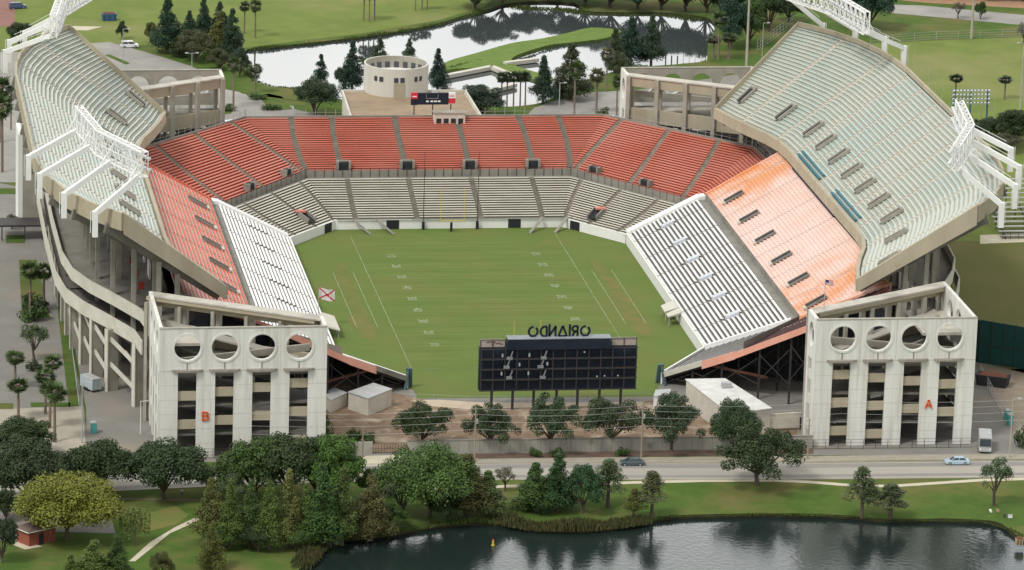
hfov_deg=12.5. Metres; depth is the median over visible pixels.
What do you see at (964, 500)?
ground
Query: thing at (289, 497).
cypress tree
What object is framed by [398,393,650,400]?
field fence
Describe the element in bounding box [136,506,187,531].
worn park grass
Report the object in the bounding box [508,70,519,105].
palm tree
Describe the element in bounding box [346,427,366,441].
shrub
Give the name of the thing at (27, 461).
oak tree
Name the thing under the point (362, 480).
leafy tree
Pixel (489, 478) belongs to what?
cypress tree
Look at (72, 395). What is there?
lawn strip
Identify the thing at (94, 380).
box trailer
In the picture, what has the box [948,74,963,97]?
palm tree
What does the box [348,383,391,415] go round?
white block shed
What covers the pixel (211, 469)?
leafy tree
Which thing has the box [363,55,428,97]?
round tower
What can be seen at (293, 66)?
pond water
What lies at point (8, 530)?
leafy tree
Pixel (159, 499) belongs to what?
old path
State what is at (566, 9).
lily bed
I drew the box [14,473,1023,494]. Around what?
road gutter wear
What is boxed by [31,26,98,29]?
sandy track
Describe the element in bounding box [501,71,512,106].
palm tree
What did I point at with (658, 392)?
white hut
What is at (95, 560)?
cypress tree
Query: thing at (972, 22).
concrete pole
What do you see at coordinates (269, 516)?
cypress tree
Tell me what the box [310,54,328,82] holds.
cypress tree
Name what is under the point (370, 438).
shrub
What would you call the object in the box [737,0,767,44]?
leafy tree
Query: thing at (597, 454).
mulch strip
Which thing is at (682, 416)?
oak tree
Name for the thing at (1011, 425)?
street lamp
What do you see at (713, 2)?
leafy tree
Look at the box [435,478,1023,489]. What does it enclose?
lakeside path
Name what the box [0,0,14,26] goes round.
brick paving
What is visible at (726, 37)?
palm tree
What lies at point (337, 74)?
leafy tree
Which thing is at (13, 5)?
parked car
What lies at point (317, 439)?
oak tree
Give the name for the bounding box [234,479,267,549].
cypress tree
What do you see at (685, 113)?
ramp tower
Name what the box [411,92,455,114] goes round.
end scoreboard
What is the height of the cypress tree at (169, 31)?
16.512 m
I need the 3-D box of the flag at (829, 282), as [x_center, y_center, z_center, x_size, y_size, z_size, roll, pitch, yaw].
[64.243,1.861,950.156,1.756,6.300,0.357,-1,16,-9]
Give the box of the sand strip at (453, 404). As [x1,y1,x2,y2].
[410,400,642,408]
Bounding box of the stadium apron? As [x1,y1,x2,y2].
[76,74,1023,461]
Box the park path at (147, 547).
[130,518,198,560]
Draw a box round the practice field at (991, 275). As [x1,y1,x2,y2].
[948,241,1023,371]
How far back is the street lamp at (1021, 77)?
1235.02 m
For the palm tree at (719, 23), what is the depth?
1290.06 m
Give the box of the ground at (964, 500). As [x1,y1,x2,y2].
[0,0,1023,569]
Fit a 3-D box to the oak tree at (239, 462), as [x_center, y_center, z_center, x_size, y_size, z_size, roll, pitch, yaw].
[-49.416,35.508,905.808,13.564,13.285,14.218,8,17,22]
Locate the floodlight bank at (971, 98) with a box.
[951,90,990,132]
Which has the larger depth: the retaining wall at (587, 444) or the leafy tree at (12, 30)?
the leafy tree at (12, 30)
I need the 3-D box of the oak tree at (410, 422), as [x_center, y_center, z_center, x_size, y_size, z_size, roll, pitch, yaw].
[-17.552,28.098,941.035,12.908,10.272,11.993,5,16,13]
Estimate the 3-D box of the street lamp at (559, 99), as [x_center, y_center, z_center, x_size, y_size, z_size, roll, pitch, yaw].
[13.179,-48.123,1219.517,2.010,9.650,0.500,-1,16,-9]
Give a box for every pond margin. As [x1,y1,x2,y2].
[242,67,296,88]
[248,9,484,50]
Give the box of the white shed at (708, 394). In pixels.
[685,378,808,435]
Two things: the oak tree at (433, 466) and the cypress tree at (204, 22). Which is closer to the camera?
the oak tree at (433, 466)
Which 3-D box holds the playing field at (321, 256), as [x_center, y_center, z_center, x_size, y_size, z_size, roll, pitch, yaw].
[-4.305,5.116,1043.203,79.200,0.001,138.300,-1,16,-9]
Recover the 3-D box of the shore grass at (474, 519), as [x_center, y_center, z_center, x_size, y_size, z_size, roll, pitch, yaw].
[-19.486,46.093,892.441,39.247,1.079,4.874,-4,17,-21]
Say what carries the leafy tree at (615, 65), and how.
on the ground at (964, 500)
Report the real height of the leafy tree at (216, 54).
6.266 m
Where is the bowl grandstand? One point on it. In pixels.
(741, 252)
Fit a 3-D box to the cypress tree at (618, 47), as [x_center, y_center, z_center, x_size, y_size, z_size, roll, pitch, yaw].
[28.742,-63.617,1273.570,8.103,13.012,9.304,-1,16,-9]
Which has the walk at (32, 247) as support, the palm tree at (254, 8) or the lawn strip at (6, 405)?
the lawn strip at (6, 405)
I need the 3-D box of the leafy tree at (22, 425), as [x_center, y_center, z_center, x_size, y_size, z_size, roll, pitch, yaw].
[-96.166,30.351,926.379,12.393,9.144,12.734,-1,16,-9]
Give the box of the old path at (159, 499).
[117,498,199,500]
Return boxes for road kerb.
[12,460,1023,497]
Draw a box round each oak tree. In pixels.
[0,433,69,490]
[11,469,124,539]
[60,437,139,486]
[123,436,209,498]
[215,435,285,498]
[245,431,320,488]
[289,433,341,491]
[375,438,479,516]
[391,400,454,439]
[460,401,521,443]
[526,391,583,439]
[581,396,641,437]
[636,391,705,449]
[709,397,761,448]
[713,418,806,485]
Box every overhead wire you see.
[255,399,1023,414]
[262,405,1018,419]
[262,420,1010,434]
[270,412,1010,426]
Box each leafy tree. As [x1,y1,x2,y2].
[0,415,57,443]
[0,424,52,449]
[0,489,16,519]
[0,518,19,562]
[6,22,36,43]
[115,21,128,38]
[144,22,158,39]
[149,551,175,569]
[175,29,215,60]
[198,461,225,487]
[200,524,236,545]
[205,48,231,68]
[216,471,246,496]
[229,47,252,76]
[238,523,273,551]
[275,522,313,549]
[293,77,339,115]
[308,434,366,498]
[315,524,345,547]
[333,66,350,87]
[355,467,382,487]
[378,467,413,510]
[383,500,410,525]
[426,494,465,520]
[461,84,505,113]
[470,0,482,8]
[560,463,606,513]
[608,0,613,6]
[608,52,631,73]
[624,0,645,8]
[658,0,668,9]
[683,0,689,10]
[687,0,709,11]
[708,0,739,10]
[716,0,754,47]
[726,0,750,3]
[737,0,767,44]
[747,0,789,31]
[771,1,806,21]
[834,0,858,17]
[847,0,897,25]
[974,1,986,18]
[975,116,1000,136]
[989,109,1023,144]
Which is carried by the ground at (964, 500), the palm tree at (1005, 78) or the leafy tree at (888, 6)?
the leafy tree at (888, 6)
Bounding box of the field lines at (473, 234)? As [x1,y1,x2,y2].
[333,233,645,368]
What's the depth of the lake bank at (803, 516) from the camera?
907.03 m
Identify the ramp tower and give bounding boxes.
[120,69,224,143]
[143,291,327,456]
[619,66,763,146]
[801,281,977,445]
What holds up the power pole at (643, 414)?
on the sidewalk
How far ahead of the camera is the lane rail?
981.08 m
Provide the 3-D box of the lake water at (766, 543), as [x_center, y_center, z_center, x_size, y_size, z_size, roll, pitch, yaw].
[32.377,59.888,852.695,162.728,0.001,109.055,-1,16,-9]
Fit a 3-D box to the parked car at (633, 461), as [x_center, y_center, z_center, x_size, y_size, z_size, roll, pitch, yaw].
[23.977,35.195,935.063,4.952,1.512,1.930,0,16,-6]
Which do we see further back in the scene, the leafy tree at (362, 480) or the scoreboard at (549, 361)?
the scoreboard at (549, 361)
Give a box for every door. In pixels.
[92,424,95,432]
[394,83,404,97]
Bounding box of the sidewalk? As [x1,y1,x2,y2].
[475,454,1023,461]
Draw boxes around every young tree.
[6,213,18,228]
[19,324,49,359]
[494,466,516,491]
[594,458,627,507]
[620,487,647,514]
[631,470,667,517]
[840,466,879,518]
[872,483,909,519]
[952,2,965,18]
[979,456,1013,505]
[986,132,1023,151]
[1015,22,1023,44]
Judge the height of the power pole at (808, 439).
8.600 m
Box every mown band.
[394,327,615,335]
[400,341,479,347]
[405,353,478,359]
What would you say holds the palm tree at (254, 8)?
on the meadow at (281, 21)
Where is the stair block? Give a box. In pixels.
[16,123,40,217]
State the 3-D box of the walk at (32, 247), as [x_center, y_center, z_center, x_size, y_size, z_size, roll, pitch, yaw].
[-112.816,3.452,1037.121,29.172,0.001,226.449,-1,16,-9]
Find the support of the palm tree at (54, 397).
on the pale forecourt
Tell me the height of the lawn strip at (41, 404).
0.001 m
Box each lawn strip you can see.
[0,188,15,193]
[0,403,12,408]
[6,235,24,242]
[19,260,49,317]
[31,402,69,406]
[56,294,78,406]
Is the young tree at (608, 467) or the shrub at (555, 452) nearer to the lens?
the young tree at (608, 467)
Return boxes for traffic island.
[106,54,128,63]
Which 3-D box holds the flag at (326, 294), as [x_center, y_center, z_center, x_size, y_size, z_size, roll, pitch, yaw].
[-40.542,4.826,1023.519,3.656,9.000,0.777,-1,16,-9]
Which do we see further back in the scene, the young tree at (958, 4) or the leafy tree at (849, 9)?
the young tree at (958, 4)
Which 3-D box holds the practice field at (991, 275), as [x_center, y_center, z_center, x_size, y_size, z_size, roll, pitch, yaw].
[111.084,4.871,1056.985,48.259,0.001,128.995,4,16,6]
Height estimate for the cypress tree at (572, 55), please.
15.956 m
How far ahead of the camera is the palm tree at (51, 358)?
964.88 m
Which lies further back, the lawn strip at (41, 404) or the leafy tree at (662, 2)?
the leafy tree at (662, 2)
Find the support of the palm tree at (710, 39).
on the ground at (964, 500)
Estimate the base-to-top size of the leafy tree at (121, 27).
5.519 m
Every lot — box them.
[0,42,293,119]
[529,91,641,116]
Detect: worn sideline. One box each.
[335,261,374,340]
[589,258,650,336]
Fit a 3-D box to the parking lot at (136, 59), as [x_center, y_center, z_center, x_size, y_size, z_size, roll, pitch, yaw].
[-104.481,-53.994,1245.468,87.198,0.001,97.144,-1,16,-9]
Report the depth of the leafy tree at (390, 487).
894.18 m
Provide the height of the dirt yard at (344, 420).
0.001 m
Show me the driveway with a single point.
(375, 459)
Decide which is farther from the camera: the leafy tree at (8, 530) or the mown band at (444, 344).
the mown band at (444, 344)
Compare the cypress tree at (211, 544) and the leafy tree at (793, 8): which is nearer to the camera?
the cypress tree at (211, 544)
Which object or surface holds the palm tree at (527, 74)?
on the ground at (964, 500)
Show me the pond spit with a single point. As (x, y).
(497, 56)
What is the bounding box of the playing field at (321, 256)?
[294,227,696,397]
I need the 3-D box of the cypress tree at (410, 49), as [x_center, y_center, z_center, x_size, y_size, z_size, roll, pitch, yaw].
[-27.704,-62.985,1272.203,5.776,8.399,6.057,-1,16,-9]
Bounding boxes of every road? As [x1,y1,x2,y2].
[0,461,1023,496]
[891,5,1023,24]
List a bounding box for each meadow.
[0,0,491,48]
[871,37,1023,240]
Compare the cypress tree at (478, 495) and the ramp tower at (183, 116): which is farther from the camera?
the ramp tower at (183, 116)
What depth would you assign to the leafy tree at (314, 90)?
1209.39 m
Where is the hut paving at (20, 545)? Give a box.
[14,539,41,548]
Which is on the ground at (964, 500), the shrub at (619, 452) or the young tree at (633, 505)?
the young tree at (633, 505)
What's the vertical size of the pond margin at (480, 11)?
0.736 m
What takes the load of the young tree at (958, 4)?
on the ground at (964, 500)
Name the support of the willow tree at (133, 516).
on the ground at (964, 500)
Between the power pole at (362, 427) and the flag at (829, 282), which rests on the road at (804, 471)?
the power pole at (362, 427)
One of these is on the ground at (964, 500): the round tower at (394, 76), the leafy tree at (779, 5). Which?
the leafy tree at (779, 5)
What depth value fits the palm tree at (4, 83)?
1173.17 m
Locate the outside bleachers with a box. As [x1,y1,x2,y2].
[991,176,1023,238]
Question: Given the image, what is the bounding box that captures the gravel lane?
[978,365,1023,435]
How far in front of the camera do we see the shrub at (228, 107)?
1217.22 m
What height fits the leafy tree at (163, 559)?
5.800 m
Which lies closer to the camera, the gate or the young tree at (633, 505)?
the young tree at (633, 505)
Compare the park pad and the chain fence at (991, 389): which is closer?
the park pad
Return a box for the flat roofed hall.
[341,90,480,114]
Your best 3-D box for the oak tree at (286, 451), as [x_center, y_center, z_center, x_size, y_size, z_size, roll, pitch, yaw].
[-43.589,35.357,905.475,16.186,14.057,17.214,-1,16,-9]
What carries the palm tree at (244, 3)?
on the meadow at (281, 21)
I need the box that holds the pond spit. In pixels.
[445,28,620,81]
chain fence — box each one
[813,438,960,448]
[980,364,1022,431]
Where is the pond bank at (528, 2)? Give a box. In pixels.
[246,1,714,52]
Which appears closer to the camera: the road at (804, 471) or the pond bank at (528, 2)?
the road at (804, 471)
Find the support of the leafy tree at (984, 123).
on the meadow at (981, 64)
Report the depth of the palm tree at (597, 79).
1223.61 m
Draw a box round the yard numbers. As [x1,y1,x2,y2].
[388,253,586,345]
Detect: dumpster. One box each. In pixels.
[101,12,116,20]
[975,370,1010,387]
[1015,536,1023,544]
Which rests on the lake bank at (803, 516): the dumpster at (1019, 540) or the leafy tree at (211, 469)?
the dumpster at (1019, 540)
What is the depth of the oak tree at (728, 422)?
939.82 m
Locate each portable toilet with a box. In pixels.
[90,420,96,433]
[1004,408,1010,420]
[1007,413,1013,425]
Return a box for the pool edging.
[441,57,538,92]
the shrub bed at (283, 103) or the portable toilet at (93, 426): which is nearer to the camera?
the portable toilet at (93, 426)
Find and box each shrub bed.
[225,81,300,100]
[261,92,291,110]
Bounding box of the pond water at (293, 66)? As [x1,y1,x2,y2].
[243,3,714,106]
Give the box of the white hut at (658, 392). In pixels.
[653,389,670,408]
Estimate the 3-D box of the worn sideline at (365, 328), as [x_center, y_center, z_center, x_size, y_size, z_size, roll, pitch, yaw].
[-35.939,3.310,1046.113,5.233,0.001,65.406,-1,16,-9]
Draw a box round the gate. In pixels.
[373,443,401,453]
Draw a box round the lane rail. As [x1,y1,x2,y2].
[72,348,78,402]
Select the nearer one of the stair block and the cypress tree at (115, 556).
the cypress tree at (115, 556)
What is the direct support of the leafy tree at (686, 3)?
on the ground at (964, 500)
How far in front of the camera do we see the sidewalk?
942.24 m
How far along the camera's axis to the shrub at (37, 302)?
1028.90 m
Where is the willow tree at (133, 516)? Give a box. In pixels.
[118,506,150,545]
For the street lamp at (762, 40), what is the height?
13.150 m
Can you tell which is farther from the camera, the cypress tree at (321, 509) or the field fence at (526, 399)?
the field fence at (526, 399)
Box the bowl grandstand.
[142,107,892,404]
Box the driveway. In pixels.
[363,455,399,465]
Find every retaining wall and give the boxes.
[351,441,372,453]
[407,435,812,452]
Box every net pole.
[422,166,424,229]
[476,151,479,228]
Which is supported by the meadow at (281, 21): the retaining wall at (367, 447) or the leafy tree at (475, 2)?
the leafy tree at (475, 2)
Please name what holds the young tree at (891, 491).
on the ground at (964, 500)
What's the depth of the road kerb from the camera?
932.96 m
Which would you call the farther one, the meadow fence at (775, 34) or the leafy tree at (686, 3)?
the leafy tree at (686, 3)
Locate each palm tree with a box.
[0,75,14,142]
[0,90,13,171]
[5,350,26,386]
[5,377,30,415]
[6,89,13,129]
[19,260,41,312]
[33,367,57,413]
[36,261,51,310]
[36,379,59,428]
[41,379,67,441]
[42,353,64,371]
[226,55,241,107]
[239,0,249,32]
[248,63,262,92]
[250,0,261,37]
[363,0,364,19]
[496,71,507,98]
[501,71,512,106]
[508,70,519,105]
[515,71,527,105]
[522,70,531,104]
[567,59,584,113]
[588,67,605,113]
[599,47,614,91]
[612,73,620,114]
[705,36,721,57]
[711,11,729,59]
[720,32,739,59]
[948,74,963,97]
[997,75,1011,98]
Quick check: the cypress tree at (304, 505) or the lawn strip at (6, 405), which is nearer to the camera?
the cypress tree at (304, 505)
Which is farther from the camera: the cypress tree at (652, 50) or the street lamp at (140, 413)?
the cypress tree at (652, 50)
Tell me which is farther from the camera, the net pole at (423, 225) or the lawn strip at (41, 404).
the net pole at (423, 225)
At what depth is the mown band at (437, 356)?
1005.14 m
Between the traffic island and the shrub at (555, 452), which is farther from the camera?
the traffic island
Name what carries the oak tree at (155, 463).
on the ground at (964, 500)
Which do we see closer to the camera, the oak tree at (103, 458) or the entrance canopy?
the oak tree at (103, 458)
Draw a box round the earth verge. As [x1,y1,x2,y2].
[903,0,1023,7]
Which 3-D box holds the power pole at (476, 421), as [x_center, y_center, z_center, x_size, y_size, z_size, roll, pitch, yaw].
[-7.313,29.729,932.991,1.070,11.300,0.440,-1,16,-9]
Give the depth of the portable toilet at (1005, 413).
971.45 m
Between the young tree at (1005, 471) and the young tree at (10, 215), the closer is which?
the young tree at (1005, 471)
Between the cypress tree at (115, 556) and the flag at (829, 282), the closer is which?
the cypress tree at (115, 556)
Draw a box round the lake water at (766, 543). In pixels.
[304,517,1023,569]
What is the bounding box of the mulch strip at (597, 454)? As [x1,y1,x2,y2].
[456,449,812,458]
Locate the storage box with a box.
[326,387,346,412]
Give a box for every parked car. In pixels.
[8,2,26,8]
[120,40,138,47]
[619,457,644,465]
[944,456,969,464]
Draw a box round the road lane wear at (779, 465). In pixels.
[13,462,1023,484]
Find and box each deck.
[11,24,227,406]
[714,21,1006,368]
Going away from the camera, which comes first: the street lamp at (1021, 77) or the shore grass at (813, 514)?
the shore grass at (813, 514)
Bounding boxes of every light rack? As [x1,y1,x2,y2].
[1,0,91,72]
[26,105,150,236]
[787,0,907,65]
[948,99,1023,227]
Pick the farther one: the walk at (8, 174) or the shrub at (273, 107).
the shrub at (273, 107)
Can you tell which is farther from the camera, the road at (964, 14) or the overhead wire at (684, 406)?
the road at (964, 14)
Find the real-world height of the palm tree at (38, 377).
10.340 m
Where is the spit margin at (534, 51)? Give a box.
[447,33,619,67]
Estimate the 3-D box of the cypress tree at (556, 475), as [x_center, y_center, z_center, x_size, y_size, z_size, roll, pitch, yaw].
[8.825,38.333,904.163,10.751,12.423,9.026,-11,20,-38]
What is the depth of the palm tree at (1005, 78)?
1255.64 m
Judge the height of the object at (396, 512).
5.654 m
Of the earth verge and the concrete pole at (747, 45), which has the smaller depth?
the concrete pole at (747, 45)
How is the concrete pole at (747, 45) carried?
on the ground at (964, 500)
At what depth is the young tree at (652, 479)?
900.71 m
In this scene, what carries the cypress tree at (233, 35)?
on the ground at (964, 500)
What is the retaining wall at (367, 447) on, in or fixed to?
on the stadium apron
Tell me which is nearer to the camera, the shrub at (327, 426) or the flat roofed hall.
the shrub at (327, 426)
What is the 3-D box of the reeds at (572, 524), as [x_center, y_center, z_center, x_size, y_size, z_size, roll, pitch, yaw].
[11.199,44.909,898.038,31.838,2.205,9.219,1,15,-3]
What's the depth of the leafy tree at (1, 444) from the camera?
922.39 m
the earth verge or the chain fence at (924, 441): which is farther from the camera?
the earth verge
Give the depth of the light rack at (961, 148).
982.60 m
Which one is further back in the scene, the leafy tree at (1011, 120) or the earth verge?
the earth verge
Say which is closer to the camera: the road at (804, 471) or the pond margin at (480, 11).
the road at (804, 471)
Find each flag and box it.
[318,287,334,314]
[824,279,832,305]
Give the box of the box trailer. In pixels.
[80,373,101,390]
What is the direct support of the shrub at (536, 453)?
on the mulch strip at (597, 454)
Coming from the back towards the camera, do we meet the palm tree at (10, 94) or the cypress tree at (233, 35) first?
the cypress tree at (233, 35)
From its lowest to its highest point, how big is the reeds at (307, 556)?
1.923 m
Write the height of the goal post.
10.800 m
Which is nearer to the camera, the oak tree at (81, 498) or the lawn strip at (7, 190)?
the oak tree at (81, 498)
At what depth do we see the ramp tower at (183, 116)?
1136.38 m
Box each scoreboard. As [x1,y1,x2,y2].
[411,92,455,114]
[478,324,637,409]
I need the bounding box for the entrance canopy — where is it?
[0,217,46,240]
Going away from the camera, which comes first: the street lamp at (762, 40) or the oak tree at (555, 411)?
the oak tree at (555, 411)
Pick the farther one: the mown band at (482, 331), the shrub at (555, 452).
the mown band at (482, 331)
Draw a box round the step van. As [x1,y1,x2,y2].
[978,428,991,451]
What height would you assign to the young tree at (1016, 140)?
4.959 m
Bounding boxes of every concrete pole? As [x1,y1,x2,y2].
[745,0,749,65]
[970,0,974,38]
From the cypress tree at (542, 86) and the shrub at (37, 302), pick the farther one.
the cypress tree at (542, 86)
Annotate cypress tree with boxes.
[62,554,77,569]
[75,539,114,569]
[104,534,134,569]
[148,0,183,52]
[166,34,192,57]
[181,10,197,30]
[186,477,227,535]
[194,520,227,569]
[195,0,213,33]
[201,11,226,57]
[211,1,228,31]
[215,478,246,548]
[216,8,244,54]
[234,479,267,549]
[252,480,286,549]
[274,468,309,546]
[293,481,319,546]
[303,462,345,546]
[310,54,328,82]
[331,466,359,545]
[337,40,363,92]
[348,472,399,541]
[370,36,387,57]
[401,38,417,57]
[428,48,451,89]
[446,453,497,516]
[467,470,509,514]
[508,462,558,511]
[527,55,558,104]
[528,453,578,513]
[552,43,594,98]
[602,27,625,72]
[619,15,644,65]
[637,14,667,65]
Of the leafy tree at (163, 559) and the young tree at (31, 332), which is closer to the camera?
the leafy tree at (163, 559)
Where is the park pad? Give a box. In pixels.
[0,508,114,540]
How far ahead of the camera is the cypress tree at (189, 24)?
1292.50 m
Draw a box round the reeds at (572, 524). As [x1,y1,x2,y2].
[488,511,651,531]
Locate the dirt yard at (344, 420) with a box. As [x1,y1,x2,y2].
[326,382,796,452]
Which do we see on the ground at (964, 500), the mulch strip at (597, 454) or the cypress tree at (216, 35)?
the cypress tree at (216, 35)
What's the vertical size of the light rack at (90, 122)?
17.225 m
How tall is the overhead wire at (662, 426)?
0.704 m
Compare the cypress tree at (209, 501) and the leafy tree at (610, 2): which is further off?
the leafy tree at (610, 2)
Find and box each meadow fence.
[757,15,793,49]
[870,29,1016,43]
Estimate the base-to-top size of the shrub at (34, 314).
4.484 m
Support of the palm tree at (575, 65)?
on the lot at (605, 99)
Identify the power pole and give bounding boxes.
[361,425,365,473]
[473,407,477,459]
[640,402,645,457]
[807,418,811,458]
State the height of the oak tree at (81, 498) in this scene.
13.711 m
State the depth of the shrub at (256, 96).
1230.72 m
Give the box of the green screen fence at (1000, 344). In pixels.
[959,314,1023,368]
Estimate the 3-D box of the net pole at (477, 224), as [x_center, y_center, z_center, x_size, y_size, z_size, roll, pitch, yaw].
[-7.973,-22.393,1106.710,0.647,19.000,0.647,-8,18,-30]
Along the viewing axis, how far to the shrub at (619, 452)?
939.89 m
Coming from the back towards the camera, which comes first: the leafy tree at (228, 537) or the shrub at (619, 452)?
the shrub at (619, 452)
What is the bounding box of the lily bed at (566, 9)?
[508,4,706,20]
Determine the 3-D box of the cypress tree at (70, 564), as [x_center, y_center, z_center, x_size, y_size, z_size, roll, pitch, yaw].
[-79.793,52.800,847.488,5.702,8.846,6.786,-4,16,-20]
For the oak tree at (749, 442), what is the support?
on the ground at (964, 500)
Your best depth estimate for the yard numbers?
1045.27 m
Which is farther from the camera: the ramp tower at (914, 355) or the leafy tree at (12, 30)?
the leafy tree at (12, 30)
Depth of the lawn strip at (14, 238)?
1087.50 m
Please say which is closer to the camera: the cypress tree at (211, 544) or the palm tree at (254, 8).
the cypress tree at (211, 544)
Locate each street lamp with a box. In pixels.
[81,382,91,442]
[140,400,149,433]
[558,82,566,113]
[761,22,769,58]
[1009,397,1021,457]
[1017,42,1023,109]
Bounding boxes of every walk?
[0,110,19,181]
[0,183,86,453]
[980,233,1023,243]
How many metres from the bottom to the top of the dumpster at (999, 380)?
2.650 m
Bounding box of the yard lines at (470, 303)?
[367,244,602,356]
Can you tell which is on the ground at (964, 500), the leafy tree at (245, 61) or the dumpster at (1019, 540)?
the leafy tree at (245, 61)
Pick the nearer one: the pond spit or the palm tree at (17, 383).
the palm tree at (17, 383)
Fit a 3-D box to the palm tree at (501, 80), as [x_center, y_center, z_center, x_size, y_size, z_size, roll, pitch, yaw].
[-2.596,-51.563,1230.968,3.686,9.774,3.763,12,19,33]
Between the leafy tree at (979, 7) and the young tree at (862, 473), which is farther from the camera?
the leafy tree at (979, 7)
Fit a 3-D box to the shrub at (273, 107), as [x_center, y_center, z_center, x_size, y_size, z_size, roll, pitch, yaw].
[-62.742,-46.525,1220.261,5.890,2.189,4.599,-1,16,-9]
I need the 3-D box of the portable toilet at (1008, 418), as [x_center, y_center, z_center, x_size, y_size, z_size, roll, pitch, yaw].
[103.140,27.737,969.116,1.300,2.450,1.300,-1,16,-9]
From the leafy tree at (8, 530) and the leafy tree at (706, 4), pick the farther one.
the leafy tree at (706, 4)
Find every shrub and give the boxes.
[16,306,48,322]
[21,290,49,310]
[25,358,44,370]
[225,103,236,111]
[247,92,267,99]
[260,104,281,109]
[325,410,333,434]
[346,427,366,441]
[353,55,369,67]
[364,432,374,442]
[529,446,541,456]
[548,447,564,456]
[596,107,608,113]
[615,446,629,456]
[631,63,647,66]
[1013,425,1023,448]
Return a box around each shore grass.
[324,515,498,540]
[650,512,1023,537]
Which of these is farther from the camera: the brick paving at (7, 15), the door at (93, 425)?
the brick paving at (7, 15)
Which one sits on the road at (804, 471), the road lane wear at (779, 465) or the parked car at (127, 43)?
the road lane wear at (779, 465)
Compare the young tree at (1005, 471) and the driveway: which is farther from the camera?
the driveway
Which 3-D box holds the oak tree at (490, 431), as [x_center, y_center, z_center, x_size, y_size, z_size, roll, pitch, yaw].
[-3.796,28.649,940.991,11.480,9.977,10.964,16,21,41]
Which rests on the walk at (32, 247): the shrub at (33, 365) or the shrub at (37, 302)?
the shrub at (33, 365)
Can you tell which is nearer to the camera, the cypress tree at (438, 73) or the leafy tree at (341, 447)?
the leafy tree at (341, 447)
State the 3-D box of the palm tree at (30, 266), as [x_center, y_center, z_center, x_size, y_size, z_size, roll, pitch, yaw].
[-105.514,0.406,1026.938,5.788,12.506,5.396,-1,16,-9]
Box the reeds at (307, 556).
[290,541,328,569]
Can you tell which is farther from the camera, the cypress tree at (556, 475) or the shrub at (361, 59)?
the shrub at (361, 59)
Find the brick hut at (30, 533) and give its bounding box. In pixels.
[17,520,58,545]
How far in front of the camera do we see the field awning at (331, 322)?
1019.10 m
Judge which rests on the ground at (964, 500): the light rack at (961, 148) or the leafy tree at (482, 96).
the leafy tree at (482, 96)
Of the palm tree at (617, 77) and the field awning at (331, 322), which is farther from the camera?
the palm tree at (617, 77)
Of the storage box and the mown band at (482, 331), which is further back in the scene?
the mown band at (482, 331)
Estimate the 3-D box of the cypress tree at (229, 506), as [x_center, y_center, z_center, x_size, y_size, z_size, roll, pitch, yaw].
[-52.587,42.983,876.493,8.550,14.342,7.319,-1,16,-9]
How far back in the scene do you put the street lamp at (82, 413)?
936.96 m
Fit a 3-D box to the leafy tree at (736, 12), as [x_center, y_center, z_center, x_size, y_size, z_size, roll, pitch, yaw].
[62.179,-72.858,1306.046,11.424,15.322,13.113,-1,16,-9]
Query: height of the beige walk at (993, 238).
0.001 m
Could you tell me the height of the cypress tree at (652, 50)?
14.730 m
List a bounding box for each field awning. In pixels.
[321,312,339,338]
[661,300,681,326]
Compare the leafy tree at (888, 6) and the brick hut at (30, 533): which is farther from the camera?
the leafy tree at (888, 6)
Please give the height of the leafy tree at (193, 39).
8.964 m
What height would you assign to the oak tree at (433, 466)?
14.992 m
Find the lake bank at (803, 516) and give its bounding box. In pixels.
[299,513,1017,569]
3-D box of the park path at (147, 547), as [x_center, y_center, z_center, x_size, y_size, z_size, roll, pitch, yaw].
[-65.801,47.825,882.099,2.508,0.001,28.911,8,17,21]
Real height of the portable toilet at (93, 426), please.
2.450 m
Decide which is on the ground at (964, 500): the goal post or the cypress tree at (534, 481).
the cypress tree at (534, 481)
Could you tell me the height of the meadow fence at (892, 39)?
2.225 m
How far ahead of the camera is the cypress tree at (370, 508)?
883.21 m
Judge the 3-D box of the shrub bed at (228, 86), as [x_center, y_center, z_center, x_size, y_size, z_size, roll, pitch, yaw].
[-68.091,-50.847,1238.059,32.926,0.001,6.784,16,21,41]
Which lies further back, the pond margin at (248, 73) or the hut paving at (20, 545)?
the pond margin at (248, 73)
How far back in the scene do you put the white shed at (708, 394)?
964.41 m
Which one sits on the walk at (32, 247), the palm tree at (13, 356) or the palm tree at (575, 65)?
the palm tree at (13, 356)
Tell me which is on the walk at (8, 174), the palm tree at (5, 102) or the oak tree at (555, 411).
the palm tree at (5, 102)
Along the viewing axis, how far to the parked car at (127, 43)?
1285.34 m
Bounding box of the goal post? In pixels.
[440,189,464,231]
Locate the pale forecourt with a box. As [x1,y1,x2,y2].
[0,406,85,451]
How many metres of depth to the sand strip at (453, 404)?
972.43 m
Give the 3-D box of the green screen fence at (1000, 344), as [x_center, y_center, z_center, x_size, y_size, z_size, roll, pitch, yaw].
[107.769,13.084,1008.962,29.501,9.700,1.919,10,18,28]
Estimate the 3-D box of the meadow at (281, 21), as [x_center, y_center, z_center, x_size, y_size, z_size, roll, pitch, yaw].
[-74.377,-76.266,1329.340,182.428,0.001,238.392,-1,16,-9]
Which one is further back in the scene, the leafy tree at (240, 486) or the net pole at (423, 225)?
the net pole at (423, 225)
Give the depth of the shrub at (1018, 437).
954.05 m
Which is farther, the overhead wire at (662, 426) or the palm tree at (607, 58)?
the palm tree at (607, 58)

